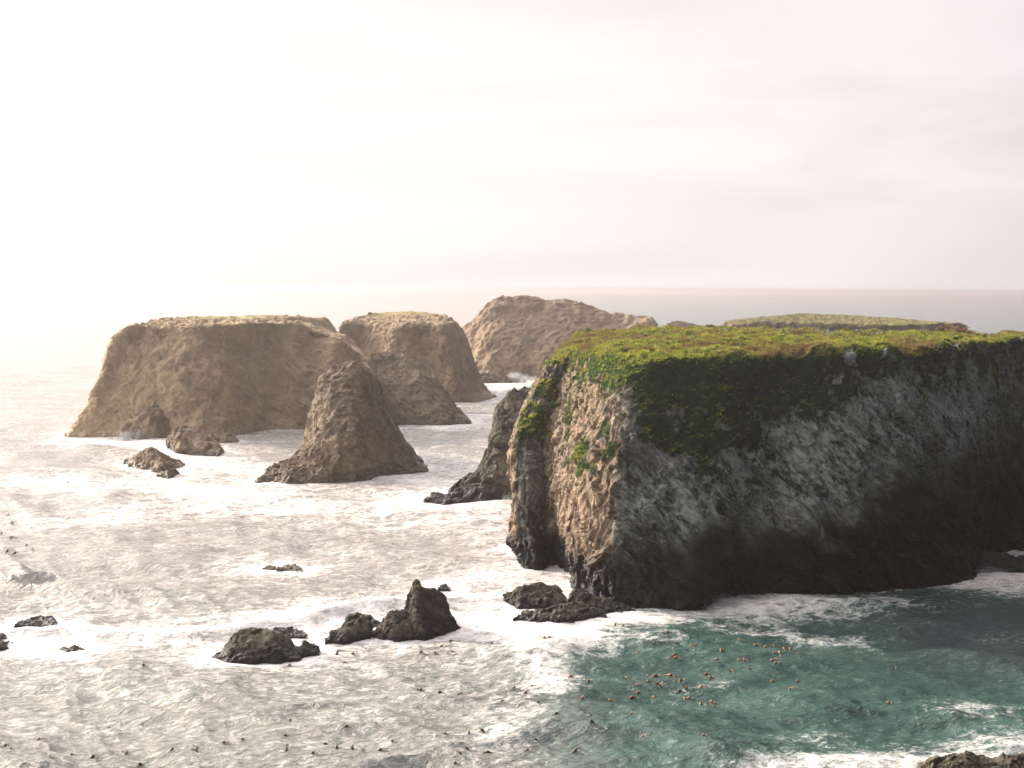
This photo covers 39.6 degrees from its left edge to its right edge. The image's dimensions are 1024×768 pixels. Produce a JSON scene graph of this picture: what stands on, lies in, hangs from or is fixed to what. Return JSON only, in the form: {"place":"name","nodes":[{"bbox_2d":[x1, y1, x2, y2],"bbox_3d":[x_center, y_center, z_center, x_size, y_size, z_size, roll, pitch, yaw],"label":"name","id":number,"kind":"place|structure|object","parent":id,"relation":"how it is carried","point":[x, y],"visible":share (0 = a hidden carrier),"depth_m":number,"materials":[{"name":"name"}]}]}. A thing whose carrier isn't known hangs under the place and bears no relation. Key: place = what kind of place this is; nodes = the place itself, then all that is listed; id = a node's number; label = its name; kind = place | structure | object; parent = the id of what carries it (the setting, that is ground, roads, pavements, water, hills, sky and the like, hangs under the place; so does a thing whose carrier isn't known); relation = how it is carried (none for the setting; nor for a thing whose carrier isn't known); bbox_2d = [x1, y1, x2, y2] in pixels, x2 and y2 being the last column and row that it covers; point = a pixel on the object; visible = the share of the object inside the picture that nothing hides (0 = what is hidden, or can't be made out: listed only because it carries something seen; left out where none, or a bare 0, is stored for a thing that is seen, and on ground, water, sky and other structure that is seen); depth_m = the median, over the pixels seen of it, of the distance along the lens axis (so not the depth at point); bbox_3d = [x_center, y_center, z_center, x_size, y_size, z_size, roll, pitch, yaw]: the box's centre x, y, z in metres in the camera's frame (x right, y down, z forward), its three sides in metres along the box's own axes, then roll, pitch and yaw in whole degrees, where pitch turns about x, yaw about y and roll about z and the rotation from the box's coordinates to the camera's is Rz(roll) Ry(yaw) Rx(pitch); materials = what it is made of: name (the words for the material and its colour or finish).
{"place":"outdoors","nodes":[
{"label":"outdoors","id":0,"kind":"place"},
{"bbox_2d":[0,290,1023,767],"bbox_3d":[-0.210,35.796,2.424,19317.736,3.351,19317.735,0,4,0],"label":"sea","id":1,"kind":"structure","parent":0,"point":[120,572],"depth_m":150.89,"materials":[{"name":"liquid"}]},
{"bbox_2d":[0,633,11,650],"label":"rock","id":2,"kind":"object","parent":1,"relation":"in","point":[3,646],"visible":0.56,"depth_m":140.45,"materials":[{"name":"grey stone"}]},
{"bbox_2d":[14,615,56,627],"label":"rock","id":3,"kind":"object","parent":1,"relation":"in","point":[39,621],"visible":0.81,"depth_m":151.32,"materials":[{"name":"grey stone"}]},
{"bbox_2d":[45,645,84,651],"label":"rock","id":4,"kind":"object","parent":1,"relation":"in","point":[72,648],"visible":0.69,"depth_m":139.28,"materials":[{"name":"grey stone"}]},
{"bbox_2d":[111,429,160,439],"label":"spray","id":5,"kind":"object","parent":1,"relation":"on","point":[127,435],"visible":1,"depth_m":333.85,"materials":[{"name":"white liquid"}]},
{"bbox_2d":[116,405,171,439],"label":"rock","id":6,"kind":"object","parent":1,"relation":"in","point":[150,420],"visible":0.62,"depth_m":335.97,"materials":[{"name":"brown stone"}]},
{"bbox_2d":[123,447,184,472],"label":"rock","id":7,"kind":"object","parent":1,"relation":"in","point":[152,459],"visible":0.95,"depth_m":281.15,"materials":[{"name":"stone"}]},
{"bbox_2d":[156,468,179,478],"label":"rock","id":8,"kind":"object","parent":1,"relation":"in","point":[169,473],"visible":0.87,"depth_m":267.84,"materials":[{"name":"brown stone"}]},
{"bbox_2d":[165,425,224,456],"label":"rock","id":9,"kind":"object","parent":1,"relation":"in","point":[184,439],"visible":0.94,"depth_m":305.95,"materials":[{"name":"brown stone"}]},
{"bbox_2d":[64,314,375,437],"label":"sea stack","id":10,"kind":"object","parent":1,"relation":"in","point":[237,375],"visible":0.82,"depth_m":350.73,"materials":[{"name":"brown stone"}]},
{"bbox_2d":[209,431,239,442],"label":"rock","id":11,"kind":"object","parent":1,"relation":"in","point":[227,437],"visible":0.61,"depth_m":327.81,"materials":[{"name":"brown stone"}]},
{"bbox_2d":[211,627,301,664],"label":"rock","id":12,"kind":"object","parent":1,"relation":"in","point":[253,646],"visible":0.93,"depth_m":137.86,"materials":[{"name":"grey stone"}]},
{"bbox_2d":[262,565,276,569],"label":"rock","id":13,"kind":"object","parent":1,"relation":"in","point":[269,567],"visible":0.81,"depth_m":181.55,"materials":[{"name":"stone"}]},
{"bbox_2d":[272,626,306,638],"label":"rock","id":14,"kind":"object","parent":1,"relation":"in","point":[290,632],"visible":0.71,"depth_m":147.15,"materials":[{"name":"grey stone"}]},
{"bbox_2d":[276,563,302,571],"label":"rock","id":15,"kind":"object","parent":1,"relation":"in","point":[291,567],"visible":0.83,"depth_m":180.91,"materials":[{"name":"stone"}]},
{"bbox_2d":[293,640,319,657],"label":"rock","id":16,"kind":"object","parent":1,"relation":"in","point":[305,648],"visible":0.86,"depth_m":139.50,"materials":[{"name":"grey stone"}]},
{"bbox_2d":[254,361,428,483],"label":"sea stack","id":17,"kind":"object","parent":1,"relation":"in","point":[352,432],"visible":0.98,"depth_m":272.14,"materials":[{"name":"brown stone"}]},
{"bbox_2d":[325,617,373,644],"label":"rock","id":18,"kind":"object","parent":1,"relation":"in","point":[356,630],"visible":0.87,"depth_m":145.29,"materials":[{"name":"grey stone"}]},
{"bbox_2d":[343,612,379,627],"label":"rock","id":19,"kind":"object","parent":1,"relation":"in","point":[355,615],"visible":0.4,"depth_m":150.79,"materials":[{"name":"grey stone"}]},
{"bbox_2d":[372,609,423,641],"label":"rock","id":20,"kind":"object","parent":1,"relation":"in","point":[395,626],"visible":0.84,"depth_m":145.73,"materials":[{"name":"grey stone"}]},
{"bbox_2d":[339,311,496,402],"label":"sea stack","id":21,"kind":"object","parent":1,"relation":"in","point":[437,345],"visible":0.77,"depth_m":454.62,"materials":[{"name":"brown stone"}]},
{"bbox_2d":[365,352,471,425],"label":"sea stack","id":22,"kind":"object","parent":1,"relation":"in","point":[415,392],"visible":0.59,"depth_m":380.99,"materials":[{"name":"brown stone"}]},
{"bbox_2d":[404,579,460,640],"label":"rock","id":23,"kind":"object","parent":1,"relation":"in","point":[430,616],"visible":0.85,"depth_m":146.79,"materials":[{"name":"grey stone"}]},
{"bbox_2d":[423,492,446,503],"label":"rock","id":24,"kind":"object","parent":1,"relation":"in","point":[436,497],"visible":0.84,"depth_m":240.78,"materials":[{"name":"stone"}]},
{"bbox_2d":[437,583,449,590],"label":"rock","id":25,"kind":"object","parent":1,"relation":"in","point":[444,587],"visible":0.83,"depth_m":170.34,"materials":[{"name":"stone"}]},
{"bbox_2d":[440,386,530,504],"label":"sea stack","id":26,"kind":"object","parent":1,"relation":"in","point":[488,479],"visible":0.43,"depth_m":245.94,"materials":[{"name":"stone"}]},
{"bbox_2d":[481,370,511,382],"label":"reef","id":27,"kind":"object","parent":1,"relation":"in","point":[499,376],"visible":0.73,"depth_m":538.27},
{"bbox_2d":[507,372,527,382],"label":"spray","id":28,"kind":"object","parent":1,"relation":"on","point":[515,379],"visible":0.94,"depth_m":540.99,"materials":[{"name":"white liquid"}]},
{"bbox_2d":[503,582,567,609],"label":"rock","id":29,"kind":"object","parent":1,"relation":"in","point":[539,595],"visible":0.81,"depth_m":161.33,"materials":[{"name":"grey stone"}]},
{"bbox_2d":[512,601,606,622],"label":"rock","id":30,"kind":"object","parent":1,"relation":"in","point":[572,612],"visible":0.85,"depth_m":154.01,"materials":[{"name":"grey stone"}]},
{"bbox_2d":[462,295,657,375],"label":"sea stack","id":31,"kind":"object","parent":1,"relation":"in","point":[524,334],"visible":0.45,"depth_m":600.76,"materials":[{"name":"brown stone"}]},
{"bbox_2d":[567,587,635,613],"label":"rock","id":32,"kind":"object","parent":1,"relation":"in","point":[605,604],"visible":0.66,"depth_m":159.22,"materials":[{"name":"stone"}]},
{"bbox_2d":[664,321,696,326],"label":"sea stack","id":33,"kind":"object","parent":1,"relation":"in","point":[680,323],"visible":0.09,"depth_m":637.01,"materials":[{"name":"brown stone"}]},
{"bbox_2d":[704,594,746,607],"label":"spray","id":34,"kind":"object","parent":1,"relation":"on","point":[734,603],"visible":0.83,"depth_m":162.04,"materials":[{"name":"white liquid"}]},
{"bbox_2d":[506,326,1023,610],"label":"headland","id":35,"kind":"structure","parent":1,"relation":"in","point":[887,487],"depth_m":171.00,"materials":[{"name":"stone"}]},
{"bbox_2d":[515,324,1023,487],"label":"grass","id":36,"kind":"structure","parent":35,"relation":"on","point":[702,339],"depth_m":189.78,"materials":[{"name":"green plant"}]},
{"bbox_2d":[936,324,975,333],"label":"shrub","id":37,"kind":"object","parent":35,"relation":"on","point":[952,328],"visible":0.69,"depth_m":225.71,"materials":[{"name":"brown plant"}]},
{"bbox_2d":[722,312,966,330],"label":"island","id":38,"kind":"structure","parent":1,"relation":"in","point":[833,322],"depth_m":606.87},
{"bbox_2d":[916,750,1023,767],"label":"rock","id":39,"kind":"object","parent":1,"relation":"in","point":[967,759],"visible":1,"depth_m":102.37,"materials":[{"name":"stone"}]},
{"bbox_2d":[977,565,1007,576],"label":"spray","id":40,"kind":"object","parent":1,"relation":"on","point":[990,570],"visible":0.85,"depth_m":180.35,"materials":[{"name":"white liquid"}]},
{"bbox_2d":[977,551,1023,572],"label":"rock","id":41,"kind":"object","parent":1,"relation":"in","point":[1004,562],"visible":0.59,"depth_m":183.71,"materials":[{"name":"stone"}]},
{"bbox_2d":[0,0,1023,295],"label":"sky","id":42,"kind":"structure","parent":0,"point":[754,147],"materials":[{"name":"white"}]}
]}

